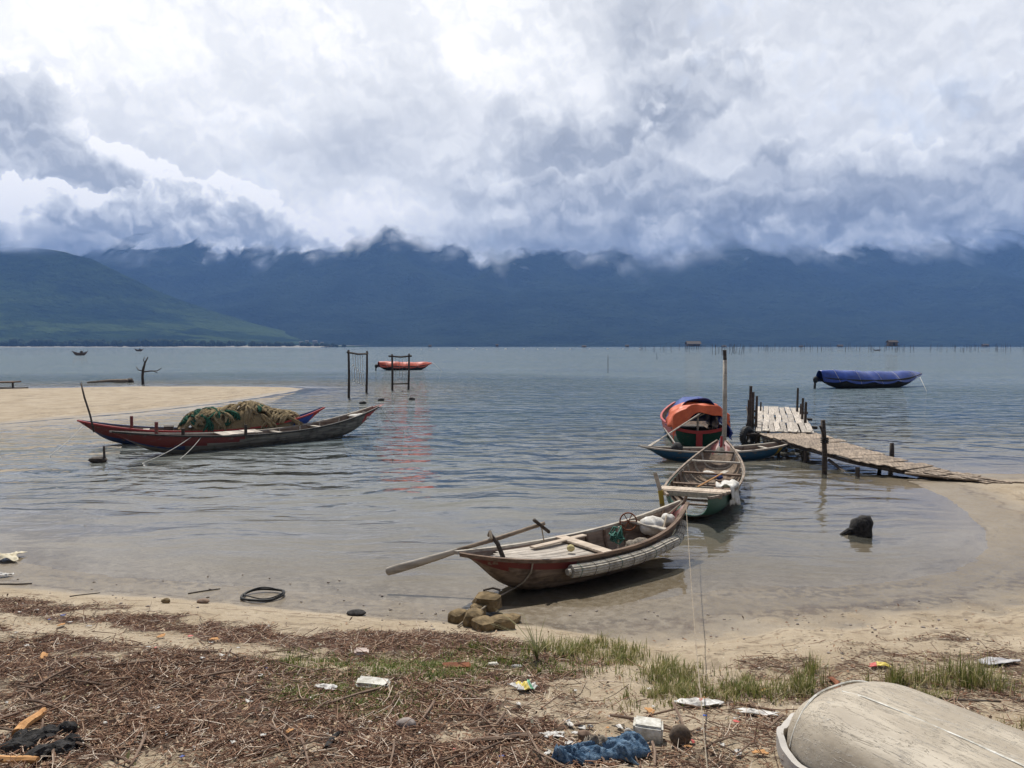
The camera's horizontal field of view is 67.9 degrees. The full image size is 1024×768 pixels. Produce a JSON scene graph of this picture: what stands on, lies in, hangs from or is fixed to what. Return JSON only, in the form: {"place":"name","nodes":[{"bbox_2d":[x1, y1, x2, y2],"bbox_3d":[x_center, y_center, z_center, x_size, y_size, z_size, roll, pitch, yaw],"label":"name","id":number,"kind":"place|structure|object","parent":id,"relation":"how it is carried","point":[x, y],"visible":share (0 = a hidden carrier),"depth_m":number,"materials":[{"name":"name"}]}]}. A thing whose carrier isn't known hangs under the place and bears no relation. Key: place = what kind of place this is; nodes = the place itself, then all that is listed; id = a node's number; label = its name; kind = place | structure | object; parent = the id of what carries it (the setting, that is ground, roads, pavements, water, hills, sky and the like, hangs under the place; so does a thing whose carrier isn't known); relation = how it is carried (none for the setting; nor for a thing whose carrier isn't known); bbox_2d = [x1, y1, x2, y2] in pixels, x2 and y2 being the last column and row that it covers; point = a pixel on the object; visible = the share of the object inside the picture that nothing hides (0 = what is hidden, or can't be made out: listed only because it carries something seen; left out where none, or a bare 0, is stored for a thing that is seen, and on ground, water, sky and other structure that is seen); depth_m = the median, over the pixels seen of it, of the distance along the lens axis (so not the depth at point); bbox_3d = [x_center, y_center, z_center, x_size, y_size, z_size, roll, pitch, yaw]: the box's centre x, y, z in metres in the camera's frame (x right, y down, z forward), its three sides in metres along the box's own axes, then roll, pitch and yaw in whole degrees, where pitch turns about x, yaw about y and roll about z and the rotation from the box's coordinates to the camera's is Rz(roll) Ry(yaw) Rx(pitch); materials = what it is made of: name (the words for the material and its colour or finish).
{"place":"outdoors","nodes":[
{"label":"outdoors","id":0,"kind":"place"},
{"bbox_2d":[0,250,360,346],"bbox_3d":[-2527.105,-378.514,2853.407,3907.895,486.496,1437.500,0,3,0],"label":"forested hill","id":1,"kind":"structure","parent":0,"point":[56,295],"depth_m":2983.61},
{"bbox_2d":[0,345,367,346],"bbox_3d":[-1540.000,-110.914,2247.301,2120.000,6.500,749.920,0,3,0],"label":"shore","id":2,"kind":"structure","parent":0,"point":[215,346],"depth_m":1988.92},
{"bbox_2d":[0,338,345,346],"bbox_3d":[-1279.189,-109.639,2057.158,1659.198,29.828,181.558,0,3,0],"label":"woods","id":3,"kind":"object","parent":2,"relation":"on","point":[78,342],"visible":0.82,"depth_m":1988.35,"materials":[{"name":"green plant"}]},
{"bbox_2d":[229,639,607,721],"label":"short grass","id":4,"kind":"structure","parent":0,"point":[430,665],"depth_m":6.50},
{"bbox_2d":[0,383,1023,767],"bbox_3d":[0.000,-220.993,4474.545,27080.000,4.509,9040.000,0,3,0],"label":"ground","id":5,"kind":"structure","parent":0,"point":[950,549],"depth_m":10.46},
{"bbox_2d":[0,551,25,560],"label":"cardboard","id":6,"kind":"object","parent":5,"relation":"on","point":[12,556],"visible":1,"depth_m":11.26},
{"bbox_2d":[0,737,28,754],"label":"charred log","id":7,"kind":"object","parent":5,"relation":"on","point":[14,744],"visible":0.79,"depth_m":4.61,"materials":[{"name":"brown wood"}]},
{"bbox_2d":[12,728,26,737],"bbox_3d":[-3.091,2.224,4.772,0.085,0.098,0.143,-1,3,-16],"label":"charred log","id":8,"kind":"object","parent":5,"relation":"on","point":[19,733],"visible":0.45,"depth_m":4.75,"materials":[{"name":"brown wood"}]},
{"bbox_2d":[0,755,39,765],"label":"wood chunk","id":9,"kind":"object","parent":5,"relation":"on","point":[27,759],"visible":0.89,"depth_m":4.44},
{"bbox_2d":[0,704,42,718],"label":"driftwood stick","id":10,"kind":"object","parent":5,"relation":"on","point":[13,714],"visible":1,"depth_m":5.18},
{"bbox_2d":[11,707,46,735],"bbox_3d":[-3.190,2.232,5.054,0.070,0.117,0.439,-1,3,-10],"label":"wood chunk","id":11,"kind":"object","parent":5,"relation":"on","point":[26,723],"visible":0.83,"depth_m":4.98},
{"bbox_2d":[21,729,45,747],"bbox_3d":[-3.017,2.224,4.747,0.143,0.101,0.221,1,3,22],"label":"charred log","id":12,"kind":"object","parent":5,"relation":"on","point":[32,737],"visible":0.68,"depth_m":4.74,"materials":[{"name":"black wood"}]},
{"bbox_2d":[24,743,55,758],"bbox_3d":[-2.824,2.207,4.543,0.135,0.089,0.203,3,4,44],"label":"charred log","id":13,"kind":"object","parent":5,"relation":"on","point":[41,750],"visible":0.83,"depth_m":4.53,"materials":[{"name":"black wood"}]},
{"bbox_2d":[23,698,60,710],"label":"driftwood stick","id":14,"kind":"object","parent":5,"relation":"on","point":[37,701],"visible":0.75,"depth_m":5.37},
{"bbox_2d":[41,724,58,741],"bbox_3d":[-2.953,2.227,4.842,0.127,0.098,0.170,0,3,0],"label":"charred log","id":15,"kind":"object","parent":5,"relation":"on","point":[51,730],"visible":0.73,"depth_m":4.82,"materials":[{"name":"brown wood"}]},
{"bbox_2d":[30,655,92,689],"bbox_3d":[-3.564,2.280,6.030,0.026,0.032,0.580,3,6,16],"label":"driftwood stick","id":16,"kind":"object","parent":5,"relation":"on","point":[51,676],"visible":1,"depth_m":5.99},
{"bbox_2d":[53,739,74,755],"bbox_3d":[-2.766,2.219,4.639,0.182,0.086,0.134,1,3,23],"label":"charred log","id":17,"kind":"object","parent":5,"relation":"on","point":[60,744],"visible":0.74,"depth_m":4.61,"materials":[{"name":"black wood"}]},
{"bbox_2d":[57,721,77,735],"bbox_3d":[-2.904,2.239,4.938,0.147,0.096,0.097,-2,4,-35],"label":"charred log","id":18,"kind":"object","parent":5,"relation":"on","point":[66,726],"visible":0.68,"depth_m":4.92,"materials":[{"name":"brown wood"}]},
{"bbox_2d":[63,733,83,747],"bbox_3d":[-2.737,2.221,4.726,0.135,0.103,0.105,1,3,24],"label":"charred log","id":19,"kind":"object","parent":5,"relation":"on","point":[69,737],"visible":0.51,"depth_m":4.70,"materials":[{"name":"brown wood"}]},
{"bbox_2d":[66,678,108,686],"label":"driftwood stick","id":20,"kind":"object","parent":5,"relation":"on","point":[97,683],"visible":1,"depth_m":5.86,"materials":[{"name":"brown wood"}]},
{"bbox_2d":[107,659,164,665],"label":"driftwood stick","id":21,"kind":"object","parent":5,"relation":"on","point":[142,661],"visible":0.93,"depth_m":6.30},
{"bbox_2d":[128,732,146,767],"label":"driftwood stick","id":22,"kind":"object","parent":5,"relation":"on","point":[140,746],"visible":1,"depth_m":4.63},
{"bbox_2d":[183,668,244,679],"bbox_3d":[-2.456,2.327,6.052,0.632,0.033,0.028,-7,10,-10],"label":"driftwood stick","id":23,"kind":"object","parent":5,"relation":"on","point":[229,671],"visible":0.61,"depth_m":6.07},
{"bbox_2d":[234,666,267,682],"bbox_3d":[-2.122,2.370,6.227,0.062,0.165,0.580,0,3,5],"label":"branch","id":24,"kind":"object","parent":5,"relation":"on","point":[252,672],"visible":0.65,"depth_m":6.14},
{"bbox_2d":[240,586,285,601],"bbox_3d":[-3.167,2.672,9.664,0.548,0.061,0.500,0,3,0],"label":"bicycle tyre","id":25,"kind":"object","parent":5,"relation":"on","point":[278,596],"visible":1,"depth_m":9.56,"materials":[{"name":"black rubber"}]},
{"bbox_2d":[253,739,319,761],"bbox_3d":[-1.374,2.233,4.641,0.406,0.023,0.019,-7,7,-25],"label":"driftwood stick","id":26,"kind":"object","parent":5,"relation":"on","point":[275,752],"visible":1,"depth_m":4.64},
{"bbox_2d":[314,683,337,688],"bbox_3d":[-1.445,2.356,5.915,0.171,0.048,0.126,-1,3,-27],"label":"plastic bag","id":27,"kind":"object","parent":5,"relation":"on","point":[329,686],"visible":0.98,"depth_m":5.91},
{"bbox_2d":[323,731,342,750],"bbox_3d":[-1.136,2.255,4.822,0.051,0.077,0.300,0,3,3],"label":"branch","id":28,"kind":"object","parent":5,"relation":"on","point":[336,734],"visible":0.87,"depth_m":4.78,"materials":[{"name":"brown wood"}]},
{"bbox_2d":[308,687,379,709],"bbox_3d":[-1.241,2.328,5.628,0.028,0.034,0.631,0,-3,45],"label":"driftwood stick","id":29,"kind":"object","parent":5,"relation":"on","point":[357,693],"visible":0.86,"depth_m":5.67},
{"bbox_2d":[346,609,365,615],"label":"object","id":30,"kind":"object","parent":5,"relation":"on","point":[356,612],"visible":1,"depth_m":8.88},
{"bbox_2d":[354,647,368,654],"bbox_3d":[-1.394,2.479,7.029,0.136,0.068,0.093,5,19,-12],"label":"cardboard","id":31,"kind":"object","parent":5,"relation":"on","point":[357,651],"visible":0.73,"depth_m":7.00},
{"bbox_2d":[355,676,390,688],"bbox_3d":[-1.102,2.375,6.016,0.270,0.066,0.130,3,12,7],"label":"styrofoam slab","id":32,"kind":"object","parent":5,"relation":"on","point":[367,681],"depth_m":6.00,"materials":[{"name":"plastic"}]},
{"bbox_2d":[396,717,415,727],"bbox_3d":[-0.711,2.279,5.093,0.134,0.077,0.096,0,3,0],"label":"stone","id":33,"kind":"object","parent":5,"relation":"on","point":[408,723],"visible":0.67,"depth_m":5.07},
{"bbox_2d":[442,662,470,668],"bbox_3d":[-0.490,2.473,6.661,0.262,0.038,0.089,0,17,-3],"label":"wood board","id":34,"kind":"object","parent":5,"relation":"on","point":[462,665],"visible":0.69,"depth_m":6.65,"materials":[{"name":"wood"}]},
{"bbox_2d":[448,608,465,623],"bbox_3d":[-0.606,2.684,8.748,0.241,0.174,0.200,-3,4,-44],"label":"stone","id":35,"kind":"object","parent":5,"relation":"on","point":[456,616],"visible":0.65,"depth_m":8.67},
{"bbox_2d":[448,681,485,701],"bbox_3d":[-0.354,2.376,5.854,0.041,0.098,0.585,-2,3,-33],"label":"branch","id":36,"kind":"object","parent":5,"relation":"on","point":[464,690],"visible":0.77,"depth_m":5.88,"materials":[{"name":"brown wood"}]},
{"bbox_2d":[440,713,494,716],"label":"driftwood stick","id":37,"kind":"object","parent":5,"relation":"on","point":[463,714],"visible":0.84,"depth_m":5.25,"materials":[{"name":"brown wood"}]},
{"bbox_2d":[463,607,483,626],"bbox_3d":[-0.431,2.644,8.561,0.234,0.214,0.268,0,3,0],"label":"stone","id":38,"kind":"object","parent":5,"relation":"on","point":[470,614],"visible":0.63,"depth_m":8.46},
{"bbox_2d":[453,741,500,765],"bbox_3d":[-0.237,2.221,4.544,0.417,0.026,0.025,-10,2,-36],"label":"driftwood stick","id":39,"kind":"object","parent":5,"relation":"on","point":[484,749],"visible":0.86,"depth_m":4.57,"materials":[{"name":"brown wood"}]},
{"bbox_2d":[471,615,494,631],"bbox_3d":[-0.310,2.641,8.348,0.240,0.157,0.289,-2,3,-29],"label":"stone","id":40,"kind":"object","parent":5,"relation":"on","point":[483,623],"visible":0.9,"depth_m":8.26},
{"bbox_2d":[472,591,501,611],"bbox_3d":[-0.302,2.601,9.090,0.340,0.226,0.269,1,3,14],"label":"stone","id":41,"kind":"object","parent":5,"relation":"on","point":[492,601],"visible":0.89,"depth_m":8.98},
{"bbox_2d":[490,613,515,630],"bbox_3d":[-0.118,2.642,8.392,0.297,0.170,0.251,-1,3,-25],"label":"stone","id":42,"kind":"object","parent":5,"relation":"on","point":[501,621],"visible":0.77,"depth_m":8.30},
{"bbox_2d":[462,733,561,744],"bbox_3d":[0.006,2.262,4.851,0.667,0.087,0.059,-1,3,-17],"label":"branch","id":43,"kind":"object","parent":5,"relation":"on","point":[492,738],"visible":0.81,"depth_m":4.80,"materials":[{"name":"brown wood"}]},
{"bbox_2d":[0,592,1023,767],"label":"litter","id":44,"kind":"object","parent":5,"relation":"on","point":[93,698],"depth_m":5.57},
{"bbox_2d":[507,679,539,689],"bbox_3d":[0.096,2.361,5.957,0.250,0.094,0.165,-1,3,-22],"label":"wrapper","id":45,"kind":"object","parent":5,"relation":"on","point":[525,685],"visible":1,"depth_m":5.93,"materials":[{"name":"multicoloured plastic"}]},
{"bbox_2d":[492,608,555,658],"bbox_3d":[0.057,2.310,6.922,0.588,0.451,0.665,-3,4,-41],"label":"grass tuft","id":46,"kind":"object","parent":5,"relation":"on","point":[533,645],"visible":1,"depth_m":6.98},
{"bbox_2d":[523,725,547,766],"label":"driftwood stick","id":47,"kind":"object","parent":5,"relation":"on","point":[537,749],"visible":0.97,"depth_m":4.64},
{"bbox_2d":[524,743,567,767],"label":"driftwood stick","id":48,"kind":"object","parent":5,"relation":"on","point":[548,757],"visible":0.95,"depth_m":4.49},
{"bbox_2d":[539,731,564,737],"bbox_3d":[0.260,2.275,4.928,0.174,0.038,0.106,0,3,0],"label":"paper scrap","id":49,"kind":"object","parent":5,"relation":"on","point":[549,733],"visible":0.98,"depth_m":4.93,"materials":[{"name":"paper"}]},
{"bbox_2d":[550,743,584,765],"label":"clothes","id":50,"kind":"object","parent":5,"relation":"on","point":[563,754],"visible":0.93,"depth_m":4.48,"materials":[{"name":"blue fabric"}]},
{"bbox_2d":[454,496,688,589],"bbox_3d":[1.056,2.307,10.837,4.419,0.910,1.099,-2,4,-38],"label":"rowing boat","id":51,"kind":"object","parent":5,"relation":"on","point":[539,564],"visible":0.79,"depth_m":10.37,"materials":[{"name":"red paint"}]},
{"bbox_2d":[385,518,549,574],"bbox_3d":[-0.575,2.129,10.032,2.174,0.759,0.238,0,3,0],"label":"oar","id":52,"kind":"object","parent":51,"relation":"on","point":[402,567],"visible":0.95,"depth_m":9.98,"materials":[{"name":"brown wood"}]},
{"bbox_2d":[609,526,624,548],"bbox_3d":[1.514,2.303,10.961,0.227,0.508,0.204,0,3,0],"label":"rope coil","id":53,"kind":"object","parent":51,"relation":"in","point":[617,538],"visible":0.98,"depth_m":10.92,"materials":[{"name":"green fabric"}]},
{"bbox_2d":[565,520,686,577],"bbox_3d":[1.791,2.333,10.776,0.387,0.360,2.826,3,4,45],"label":"bamboo roll","id":54,"kind":"object","parent":51,"relation":"attached to","point":[625,560],"visible":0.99,"depth_m":10.44,"materials":[{"name":"grey wood"}]},
{"bbox_2d":[619,512,636,530],"bbox_3d":[1.804,2.134,11.790,0.282,0.281,0.081,0,3,0],"label":"reel","id":55,"kind":"object","parent":51,"relation":"in","point":[627,521],"visible":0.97,"depth_m":11.78,"materials":[{"name":"metal"}]},
{"bbox_2d":[625,537,646,546],"bbox_3d":[1.918,2.458,11.413,0.442,0.317,0.377,-1,3,-23],"label":"sack","id":56,"kind":"object","parent":51,"relation":"in","point":[634,541],"visible":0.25,"depth_m":11.34,"materials":[{"name":"grey fabric"}]},
{"bbox_2d":[640,515,665,535],"bbox_3d":[2.183,2.197,11.757,0.418,0.311,0.365,0,3,0],"label":"sack","id":57,"kind":"object","parent":51,"relation":"in","point":[653,520],"visible":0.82,"depth_m":11.65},
{"bbox_2d":[661,513,674,526],"bbox_3d":[2.438,2.147,11.937,0.266,0.227,0.207,0,3,0],"label":"sack","id":58,"kind":"object","parent":51,"relation":"in","point":[670,518],"visible":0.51,"depth_m":11.87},
{"bbox_2d":[686,507,707,767],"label":"mooring line","id":59,"kind":"object","parent":51,"relation":"attached to","point":[697,657],"visible":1,"depth_m":6.04,"materials":[{"name":"fabric"}]},
{"bbox_2d":[576,730,592,741],"bbox_3d":[0.472,2.282,4.910,0.116,0.102,0.093,0,3,0],"label":"wood lump","id":60,"kind":"object","parent":5,"relation":"on","point":[582,734],"visible":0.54,"depth_m":4.89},
{"bbox_2d":[572,731,651,765],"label":"clothes","id":61,"kind":"object","parent":5,"relation":"on","point":[629,745],"visible":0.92,"depth_m":4.58,"materials":[{"name":"blue fabric"}]},
{"bbox_2d":[583,734,607,745],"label":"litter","id":62,"kind":"object","parent":61,"relation":"on","point":[599,739],"visible":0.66,"depth_m":4.64,"materials":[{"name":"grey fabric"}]},
{"bbox_2d":[610,713,671,729],"bbox_3d":[0.935,2.296,5.124,0.569,0.036,0.036,5,11,25],"label":"driftwood stick","id":63,"kind":"object","parent":5,"relation":"on","point":[628,717],"visible":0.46,"depth_m":5.19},
{"bbox_2d":[633,715,662,744],"bbox_3d":[0.887,2.268,4.955,0.196,0.148,0.134,4,6,12],"label":"styrofoam block","id":64,"kind":"object","parent":5,"relation":"on","point":[649,729],"depth_m":4.90,"materials":[{"name":"plastic"}]},
{"bbox_2d":[644,706,689,716],"bbox_3d":[1.085,2.361,5.461,0.457,0.027,0.022,-3,0,-23],"label":"driftwood stick","id":65,"kind":"object","parent":5,"relation":"on","point":[661,712],"visible":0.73,"depth_m":5.47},
{"bbox_2d":[508,631,834,719],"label":"shore grass","id":66,"kind":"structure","parent":5,"relation":"on","point":[685,688],"depth_m":6.48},
{"bbox_2d":[669,724,690,746],"bbox_3d":[1.072,2.246,4.851,0.141,0.148,0.096,0,3,0],"label":"coconut","id":67,"kind":"object","parent":5,"relation":"on","point":[681,732],"visible":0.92,"depth_m":4.82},
{"bbox_2d":[674,697,723,706],"bbox_3d":[1.446,2.452,5.861,0.398,0.060,0.191,0,3,0],"label":"plastic bag","id":68,"kind":"object","parent":5,"relation":"on","point":[694,701],"visible":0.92,"depth_m":5.84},
{"bbox_2d":[704,734,738,749],"bbox_3d":[1.322,2.254,4.802,0.295,0.025,0.023,-5,9,-28],"label":"driftwood stick","id":69,"kind":"object","parent":5,"relation":"on","point":[717,741],"visible":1,"depth_m":4.79,"materials":[{"name":"brown wood"}]},
{"bbox_2d":[736,708,778,715],"bbox_3d":[1.806,2.414,5.600,0.319,0.051,0.114,1,3,14],"label":"plastic bag","id":70,"kind":"object","parent":5,"relation":"on","point":[752,711],"visible":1,"depth_m":5.58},
{"bbox_2d":[868,661,891,666],"bbox_3d":[3.245,2.482,6.729,0.201,0.047,0.100,0,3,7],"label":"wrapper","id":71,"kind":"object","parent":5,"relation":"on","point":[874,664],"visible":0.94,"depth_m":6.71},
{"bbox_2d":[776,680,1023,767],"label":"overturned boat","id":72,"kind":"object","parent":5,"relation":"on","point":[863,724],"visible":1,"depth_m":4.19,"materials":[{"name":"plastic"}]},
{"bbox_2d":[860,647,1023,730],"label":"tall grass","id":73,"kind":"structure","parent":5,"relation":"on","point":[977,677],"depth_m":6.17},
{"bbox_2d":[939,697,1000,701],"bbox_3d":[3.284,2.412,5.849,0.831,0.080,0.050,1,3,18],"label":"branch","id":74,"kind":"object","parent":5,"relation":"on","point":[971,700],"visible":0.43,"depth_m":5.76,"materials":[{"name":"brown wood"}]},
{"bbox_2d":[981,657,1020,664],"bbox_3d":[4.401,2.505,6.883,0.430,0.059,0.233,0,3,0],"label":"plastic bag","id":75,"kind":"object","parent":5,"relation":"on","point":[1001,660],"visible":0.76,"depth_m":6.85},
{"bbox_2d":[0,347,1023,521],"bbox_3d":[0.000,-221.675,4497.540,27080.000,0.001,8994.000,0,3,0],"label":"water","id":76,"kind":"structure","parent":0,"point":[518,431],"depth_m":33.82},
{"bbox_2d":[0,381,27,388],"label":"moored raft","id":77,"kind":"object","parent":76,"relation":"on","point":[12,382],"visible":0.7,"depth_m":54.98,"materials":[{"name":"brown wood"}]},
{"bbox_2d":[80,383,94,431],"bbox_3d":[-13.105,0.721,23.466,0.753,1.506,0.070,2,3,34],"label":"mooring pole","id":78,"kind":"object","parent":76,"relation":"in","point":[92,425],"visible":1,"depth_m":23.44,"materials":[{"name":"brown wood"}]},
{"bbox_2d":[88,456,107,462],"bbox_3d":[-11.400,2.103,20.959,0.504,0.208,0.277,0,3,0],"label":"drift block","id":79,"kind":"object","parent":76,"relation":"on","point":[99,459],"depth_m":20.86,"materials":[{"name":"grey wood"}]},
{"bbox_2d":[87,378,133,382],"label":"drift log","id":80,"kind":"object","parent":76,"relation":"on","point":[119,380],"visible":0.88,"depth_m":66.48,"materials":[{"name":"brown wood"}]},
{"bbox_2d":[136,357,160,385],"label":"dead tree","id":81,"kind":"object","parent":76,"relation":"in","point":[142,373],"visible":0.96,"depth_m":63.99,"materials":[{"name":"brown wood"}]},
{"bbox_2d":[77,406,325,443],"bbox_3d":[-10.305,1.459,25.835,7.824,1.146,1.234,-1,3,-22],"label":"long boat","id":82,"kind":"object","parent":76,"relation":"on","point":[101,429],"visible":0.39,"depth_m":24.87,"materials":[{"name":"red paint"}]},
{"bbox_2d":[177,400,303,431],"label":"fishing nets","id":83,"kind":"object","parent":82,"relation":"on","point":[250,413],"visible":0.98,"depth_m":25.71},
{"bbox_2d":[109,403,382,452],"bbox_3d":[-8.086,1.484,24.986,1.244,1.180,9.514,3,4,44],"label":"long boat","id":84,"kind":"object","parent":76,"relation":"on","point":[333,427],"visible":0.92,"depth_m":24.07,"materials":[{"name":"red paint"}]},
{"bbox_2d":[347,350,368,397],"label":"net rack","id":85,"kind":"object","parent":76,"relation":"in","point":[366,354],"visible":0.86,"depth_m":48.22,"materials":[{"name":"brown wood"}]},
{"bbox_2d":[388,353,411,390],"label":"net rack","id":86,"kind":"object","parent":76,"relation":"in","point":[392,373],"visible":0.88,"depth_m":54.85,"materials":[{"name":"brown wood"}]},
{"bbox_2d":[375,363,430,370],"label":"covered motor boat","id":87,"kind":"object","parent":76,"relation":"on","point":[403,368],"visible":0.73,"depth_m":100.20,"materials":[{"name":"red wood"}]},
{"bbox_2d":[377,361,431,367],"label":"tarpaulin","id":88,"kind":"object","parent":87,"relation":"on","point":[395,363],"visible":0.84,"depth_m":100.40,"materials":[{"name":"fabric"}]},
{"bbox_2d":[660,402,721,446],"bbox_3d":[6.237,1.347,27.125,1.754,1.400,6.336,0,3,6],"label":"covered boat","id":89,"kind":"object","parent":76,"relation":"on","point":[697,433],"visible":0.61,"depth_m":24.27,"materials":[{"name":"green paint"}]},
{"bbox_2d":[665,396,718,428],"bbox_3d":[6.141,0.968,26.174,1.670,1.154,2.562,0,3,6],"label":"tarpaulin","id":90,"kind":"object","parent":89,"relation":"on","point":[712,421],"visible":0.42,"depth_m":26.40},
{"bbox_2d":[666,402,729,439],"bbox_3d":[5.981,1.292,24.748,1.969,1.508,1.978,0,3,6],"label":"tarpaulin","id":91,"kind":"object","parent":89,"relation":"on","point":[679,414],"visible":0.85,"depth_m":23.94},
{"bbox_2d":[715,416,732,439],"bbox_3d":[6.816,1.280,24.674,0.524,0.887,1.648,0,3,6],"label":"tarpaulin","id":92,"kind":"object","parent":89,"relation":"hanging from","point":[729,432],"visible":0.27,"depth_m":24.01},
{"bbox_2d":[685,341,701,348],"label":"stilt hut","id":93,"kind":"object","parent":76,"relation":"in","point":[693,343],"visible":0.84,"depth_m":756.92,"materials":[{"name":"brown wood"}]},
{"bbox_2d":[661,436,744,516],"bbox_3d":[4.236,1.978,16.433,1.489,1.047,6.355,1,3,21],"label":"open boat","id":94,"kind":"object","parent":76,"relation":"on","point":[685,478],"visible":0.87,"depth_m":17.18,"materials":[{"name":"green paint"}]},
{"bbox_2d":[653,473,664,506],"bbox_3d":[2.734,2.047,14.067,0.264,0.810,0.086,2,3,33],"label":"steering post","id":95,"kind":"object","parent":94,"relation":"attached to","point":[660,495],"visible":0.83,"depth_m":14.04,"materials":[{"name":"yellow paint"}]},
{"bbox_2d":[716,479,740,505],"bbox_3d":[4.196,2.135,14.776,0.367,0.533,0.843,1,3,26],"label":"cloth","id":96,"kind":"object","parent":94,"relation":"hanging from","point":[732,484],"visible":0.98,"depth_m":14.64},
{"bbox_2d":[638,442,787,461],"bbox_3d":[5.869,1.951,21.593,4.732,0.586,1.044,-1,3,-10],"label":"blue boat","id":97,"kind":"object","parent":76,"relation":"on","point":[751,452],"visible":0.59,"depth_m":21.39,"materials":[{"name":"paint"}]},
{"bbox_2d":[648,412,700,445],"bbox_3d":[4.957,1.313,22.744,0.104,0.829,3.524,2,4,40],"label":"oar","id":98,"kind":"object","parent":97,"relation":"on","point":[653,443],"visible":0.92,"depth_m":22.50,"materials":[{"name":"grey wood"}]},
{"bbox_2d":[671,442,682,450],"bbox_3d":[4.650,1.825,21.459,0.352,0.366,0.284,0,3,0],"label":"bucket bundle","id":99,"kind":"object","parent":97,"relation":"in","point":[676,446],"visible":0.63,"depth_m":21.38,"materials":[{"name":"grey plastic"}]},
{"bbox_2d":[722,350,726,444],"bbox_3d":[6.377,0.820,22.820,0.161,3.685,0.146,0,3,0],"label":"mooring post","id":100,"kind":"object","parent":76,"relation":"in","point":[724,426],"visible":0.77,"depth_m":22.75,"materials":[{"name":"grey wood"}]},
{"bbox_2d":[819,420,828,477],"bbox_3d":[7.778,1.923,19.007,0.274,2.061,0.210,0,3,0],"label":"forked post","id":101,"kind":"object","parent":76,"relation":"in","point":[823,438],"visible":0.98,"depth_m":18.94,"materials":[{"name":"brown wood"}]},
{"bbox_2d":[839,515,873,541],"bbox_3d":[5.865,2.517,12.948,0.581,0.580,0.403,0,3,0],"label":"rock","id":102,"kind":"object","parent":76,"relation":"in","point":[859,529],"visible":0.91,"depth_m":12.81,"materials":[{"name":"black stone"}]},
{"bbox_2d":[813,372,921,388],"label":"covered motor boat","id":103,"kind":"object","parent":76,"relation":"on","point":[845,384],"visible":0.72,"depth_m":57.69,"materials":[{"name":"blue wood"}]},
{"bbox_2d":[816,370,921,383],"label":"tarpaulin","id":104,"kind":"object","parent":103,"relation":"on","point":[845,375],"visible":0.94,"depth_m":57.88,"materials":[{"name":"fabric"}]},
{"bbox_2d":[746,386,1023,483],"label":"jetty","id":105,"kind":"object","parent":76,"relation":"in","point":[806,439],"visible":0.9,"depth_m":21.17,"materials":[{"name":"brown wood"}]},
{"bbox_2d":[739,426,755,444],"bbox_3d":[7.348,1.654,23.712,0.670,0.669,0.182,5,-5,-38],"label":"tyre","id":106,"kind":"object","parent":105,"relation":"hanging from","point":[745,430],"visible":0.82,"depth_m":23.58,"materials":[{"name":"black rubber"}]},
{"bbox_2d":[0,0,1023,268],"label":"sky","id":107,"kind":"structure","parent":0,"point":[670,131],"materials":[{"name":"white"}]},
{"bbox_2d":[81,228,1023,346],"bbox_3d":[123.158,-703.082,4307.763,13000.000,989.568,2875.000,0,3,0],"label":"mountain range","id":108,"kind":"structure","parent":0,"point":[389,287],"depth_m":3887.09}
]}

